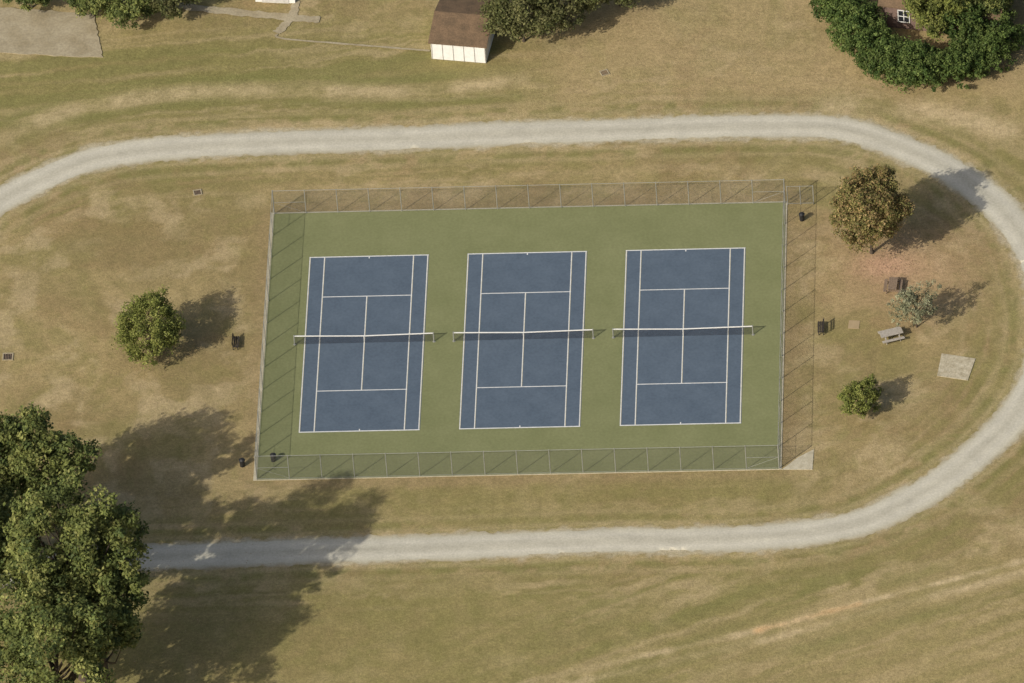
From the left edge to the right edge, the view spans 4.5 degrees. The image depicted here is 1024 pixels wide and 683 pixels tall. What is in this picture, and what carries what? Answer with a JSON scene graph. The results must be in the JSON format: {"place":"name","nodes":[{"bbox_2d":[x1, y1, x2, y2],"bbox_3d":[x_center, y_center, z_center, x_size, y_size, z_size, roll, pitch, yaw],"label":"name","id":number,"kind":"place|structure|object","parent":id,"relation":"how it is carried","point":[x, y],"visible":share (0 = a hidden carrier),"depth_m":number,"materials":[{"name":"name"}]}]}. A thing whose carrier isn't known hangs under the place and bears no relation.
{"place":"outdoors","nodes":[
{"label":"outdoors","id":0,"kind":"place"},
{"bbox_2d":[0,7,102,57],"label":"driveway","id":1,"kind":"structure","parent":0,"point":[47,32],"depth_m":1223.34,"materials":[{"name":"beige concrete"}]},
{"bbox_2d":[0,0,1023,682],"bbox_3d":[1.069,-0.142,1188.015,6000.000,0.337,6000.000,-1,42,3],"label":"ground","id":2,"kind":"structure","parent":0,"point":[932,594],"depth_m":1187.24,"materials":[{"name":"beige plant"}]},
{"bbox_2d":[2,353,13,360],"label":"storm drain","id":3,"kind":"object","parent":2,"relation":"on","point":[7,356],"visible":1,"depth_m":1190.23,"materials":[{"name":"beige concrete"}]},
{"bbox_2d":[0,499,19,592],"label":"oak tree","id":4,"kind":"object","parent":2,"relation":"on","point":[3,542],"visible":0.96,"depth_m":1150.65,"materials":[{"name":"green plant"}]},
{"bbox_2d":[0,483,25,565],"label":"oak tree","id":5,"kind":"object","parent":2,"relation":"on","point":[6,496],"visible":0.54,"depth_m":1159.42,"materials":[{"name":"green plant"}]},
{"bbox_2d":[2,0,51,11],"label":"yard tree","id":6,"kind":"object","parent":2,"relation":"on","point":[24,6],"visible":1,"depth_m":1223.75,"materials":[{"name":"green plant"}]},
{"bbox_2d":[0,401,103,514],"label":"oak tree","id":7,"kind":"object","parent":2,"relation":"on","point":[24,448],"visible":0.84,"depth_m":1161.30,"materials":[{"name":"green plant"}]},
{"bbox_2d":[0,573,118,682],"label":"oak tree","id":8,"kind":"object","parent":2,"relation":"on","point":[26,631],"visible":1,"depth_m":1140.66,"materials":[{"name":"green plant"}]},
{"bbox_2d":[0,462,156,681],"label":"oak tree","id":9,"kind":"object","parent":2,"relation":"on","point":[78,533],"visible":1,"depth_m":1144.66,"materials":[{"name":"green plant"}]},
{"bbox_2d":[63,0,113,21],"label":"yard tree","id":10,"kind":"object","parent":2,"relation":"on","point":[83,7],"visible":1,"depth_m":1221.83,"materials":[{"name":"green plant"}]},
{"bbox_2d":[45,553,151,682],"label":"oak tree","id":11,"kind":"object","parent":2,"relation":"on","point":[119,611],"visible":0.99,"depth_m":1145.72,"materials":[{"name":"green plant"}]},
{"bbox_2d":[96,0,156,29],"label":"yard tree","id":12,"kind":"object","parent":2,"relation":"on","point":[129,9],"visible":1,"depth_m":1220.71,"materials":[{"name":"green plant"}]},
{"bbox_2d":[111,284,185,369],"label":"broadleaf tree","id":13,"kind":"object","parent":2,"relation":"on","point":[141,307],"visible":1,"depth_m":1185.57,"materials":[{"name":"green plant"}]},
{"bbox_2d":[146,0,207,20],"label":"yard tree","id":14,"kind":"object","parent":2,"relation":"on","point":[157,5],"visible":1,"depth_m":1221.25,"materials":[{"name":"green plant"}]},
{"bbox_2d":[193,189,201,195],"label":"storm drain","id":15,"kind":"object","parent":2,"relation":"on","point":[196,192],"visible":1,"depth_m":1205.59,"materials":[{"name":"beige concrete"}]},
{"bbox_2d":[231,332,238,349],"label":"park bench","id":16,"kind":"object","parent":2,"relation":"on","point":[235,343],"visible":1,"depth_m":1189.28,"materials":[{"name":"paint"}]},
{"bbox_2d":[239,458,244,467],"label":"trash can","id":17,"kind":"object","parent":2,"relation":"on","point":[242,462],"visible":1,"depth_m":1177.03,"materials":[{"name":"black plastic"}]},
{"bbox_2d":[176,2,319,22],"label":"garden walkway","id":18,"kind":"structure","parent":2,"relation":"on","point":[254,14],"depth_m":1223.85,"materials":[{"name":"beige concrete"}]},
{"bbox_2d":[255,0,295,3],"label":"white garage","id":19,"kind":"structure","parent":2,"relation":"on","point":[280,1],"depth_m":1224.72,"materials":[{"name":"paint"}]},
{"bbox_2d":[261,0,288,3],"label":"garage door","id":20,"kind":"structure","parent":19,"relation":"in","point":[266,1],"depth_m":1224.83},
{"bbox_2d":[273,0,299,33],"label":"garden walkway","id":21,"kind":"structure","parent":2,"relation":"on","point":[284,25],"depth_m":1222.69,"materials":[{"name":"beige concrete"}]},
{"bbox_2d":[275,34,429,50],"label":"garden edging","id":22,"kind":"object","parent":2,"relation":"on","point":[276,36],"visible":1,"depth_m":1219.75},
{"bbox_2d":[428,0,495,62],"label":"garden shed","id":23,"kind":"structure","parent":2,"relation":"on","point":[457,33],"depth_m":1216.85,"materials":[{"name":"brown paint"}]},
{"bbox_2d":[253,201,786,480],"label":"concrete edging","id":24,"kind":"object","parent":2,"relation":"on","point":[262,365],"visible":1,"depth_m":1185.28,"materials":[{"name":"concrete"}]},
{"bbox_2d":[476,0,564,41],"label":"olive shrub tree","id":25,"kind":"object","parent":2,"relation":"on","point":[506,15],"visible":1,"depth_m":1214.56,"materials":[{"name":"green plant"}]},
{"bbox_2d":[257,202,785,479],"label":"court apron surface","id":26,"kind":"object","parent":2,"relation":"on","point":[604,237],"visible":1,"depth_m":1188.29,"materials":[{"name":"green paint"}]},
{"bbox_2d":[270,453,275,461],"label":"trash can","id":27,"kind":"object","parent":26,"relation":"on","point":[272,458],"visible":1,"depth_m":1177.31,"materials":[{"name":"black plastic"}]},
{"bbox_2d":[299,254,428,432],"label":"tennis court","id":28,"kind":"object","parent":26,"relation":"on","point":[376,385],"visible":1,"depth_m":1188.60,"materials":[{"name":"blue paint"}]},
{"bbox_2d":[293,332,434,345],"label":"tennis net","id":29,"kind":"object","parent":28,"relation":"on","point":[339,336],"visible":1,"depth_m":1188.44,"materials":[{"name":"fabric"}]},
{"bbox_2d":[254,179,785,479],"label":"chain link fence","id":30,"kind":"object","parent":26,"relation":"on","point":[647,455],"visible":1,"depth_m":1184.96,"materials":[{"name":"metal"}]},
{"bbox_2d":[459,251,586,428],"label":"tennis court","id":31,"kind":"object","parent":26,"relation":"on","point":[532,382],"visible":1,"depth_m":1187.73,"materials":[{"name":"blue paint"}]},
{"bbox_2d":[453,329,594,341],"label":"tennis net","id":32,"kind":"object","parent":31,"relation":"on","point":[582,330],"visible":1,"depth_m":1187.54,"materials":[{"name":"fabric"}]},
{"bbox_2d":[620,247,745,425],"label":"tennis court","id":33,"kind":"object","parent":26,"relation":"on","point":[675,379],"visible":1,"depth_m":1186.84,"materials":[{"name":"blue paint"}]},
{"bbox_2d":[612,325,754,338],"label":"tennis net","id":34,"kind":"object","parent":33,"relation":"on","point":[690,329],"visible":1,"depth_m":1186.65,"materials":[{"name":"fabric"}]},
{"bbox_2d":[106,0,937,682],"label":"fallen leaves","id":35,"kind":"object","parent":2,"relation":"on","point":[214,352],"visible":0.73,"depth_m":1188.64,"materials":[{"name":"brown plant"}]},
{"bbox_2d":[528,0,611,31],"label":"olive shrub tree","id":36,"kind":"object","parent":2,"relation":"on","point":[583,6],"visible":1,"depth_m":1215.84,"materials":[{"name":"green plant"}]},
{"bbox_2d":[599,69,609,76],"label":"storm drain","id":37,"kind":"object","parent":2,"relation":"on","point":[604,70],"visible":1,"depth_m":1214.85,"materials":[{"name":"beige concrete"}]},
{"bbox_2d":[601,0,639,10],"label":"olive shrub tree","id":38,"kind":"object","parent":2,"relation":"on","point":[620,3],"visible":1,"depth_m":1218.51,"materials":[{"name":"green plant"}]},
{"bbox_2d":[782,449,813,469],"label":"concrete pad","id":39,"kind":"object","parent":2,"relation":"on","point":[804,461],"visible":1,"depth_m":1173.55,"materials":[{"name":"beige concrete"}]},
{"bbox_2d":[786,185,813,204],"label":"chain link gate","id":40,"kind":"structure","parent":2,"relation":"on","point":[800,188],"depth_m":1198.90,"materials":[{"name":"metal"}]},
{"bbox_2d":[799,212,804,221],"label":"trash can","id":41,"kind":"object","parent":2,"relation":"on","point":[801,216],"visible":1,"depth_m":1197.45,"materials":[{"name":"black plastic"}]},
{"bbox_2d":[818,319,823,334],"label":"park bench","id":42,"kind":"object","parent":2,"relation":"on","point":[821,327],"visible":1,"depth_m":1186.22,"materials":[{"name":"paint"}]},
{"bbox_2d":[809,0,888,53],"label":"evergreen hedge","id":43,"kind":"object","parent":2,"relation":"on","point":[843,16],"visible":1,"depth_m":1214.73,"materials":[{"name":"green plant"}]},
{"bbox_2d":[848,320,859,328],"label":"utility cover","id":44,"kind":"object","parent":2,"relation":"on","point":[853,324],"visible":1,"depth_m":1186.96,"materials":[{"name":"beige concrete"}]},
{"bbox_2d":[836,373,883,418],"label":"round tree","id":45,"kind":"object","parent":2,"relation":"on","point":[860,390],"visible":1,"depth_m":1175.84,"materials":[{"name":"green plant"}]},
{"bbox_2d":[827,163,916,255],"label":"autumn maple tree","id":46,"kind":"object","parent":2,"relation":"on","point":[857,193],"visible":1,"depth_m":1188.61,"materials":[{"name":"brown plant"}]},
{"bbox_2d":[878,326,904,343],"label":"picnic table","id":47,"kind":"object","parent":2,"relation":"on","point":[890,332],"visible":1,"depth_m":1184.72,"materials":[{"name":"grey wood"}]},
{"bbox_2d":[883,277,902,293],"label":"picnic table","id":48,"kind":"object","parent":2,"relation":"on","point":[892,281],"visible":1,"depth_m":1189.79,"materials":[{"name":"brown wood"}]},
{"bbox_2d":[886,279,941,327],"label":"sparse sapling","id":49,"kind":"object","parent":2,"relation":"on","point":[910,297],"visible":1,"depth_m":1183.85,"materials":[{"name":"green plant"}]},
{"bbox_2d":[842,9,1023,93],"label":"evergreen hedge","id":50,"kind":"object","parent":2,"relation":"on","point":[898,60],"visible":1,"depth_m":1210.26,"materials":[{"name":"green plant"}]},
{"bbox_2d":[902,0,969,41],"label":"garden tree","id":51,"kind":"object","parent":2,"relation":"on","point":[920,11],"visible":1,"depth_m":1211.05,"materials":[{"name":"green plant"}]},
{"bbox_2d":[937,353,975,380],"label":"concrete pad","id":52,"kind":"object","parent":2,"relation":"on","point":[955,367],"visible":1,"depth_m":1181.91,"materials":[{"name":"beige concrete"}]},
{"bbox_2d":[939,0,989,45],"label":"garden tree","id":53,"kind":"object","parent":2,"relation":"on","point":[972,23],"visible":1,"depth_m":1211.52,"materials":[{"name":"green plant"}]},
{"bbox_2d":[965,0,1013,20],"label":"garden tree","id":54,"kind":"object","parent":2,"relation":"on","point":[991,6],"visible":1,"depth_m":1212.28,"materials":[{"name":"green plant"}]},
{"bbox_2d":[0,113,1023,584],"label":"gravel path","id":55,"kind":"structure","parent":0,"point":[1000,431],"depth_m":1196.37,"materials":[{"name":"grey gravel"}]},
{"bbox_2d":[883,7,1004,32],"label":"walls","id":56,"kind":"structure","parent":0,"point":[892,18],"depth_m":1216.45,"materials":[{"name":"brick"}]},
{"bbox_2d":[897,10,938,22],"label":"window frames","id":57,"kind":"structure","parent":56,"relation":"attached to","point":[903,16],"depth_m":1215.97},
{"bbox_2d":[898,11,908,21],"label":"window glass","id":58,"kind":"object","parent":57,"relation":"in","point":[900,13],"visible":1,"depth_m":1216.01,"materials":[{"name":"black glass"}]},
{"bbox_2d":[877,0,1002,19],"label":"roof","id":59,"kind":"structure","parent":56,"relation":"on","point":[897,4],"depth_m":1215.01,"materials":[{"name":"brown"}]}
]}

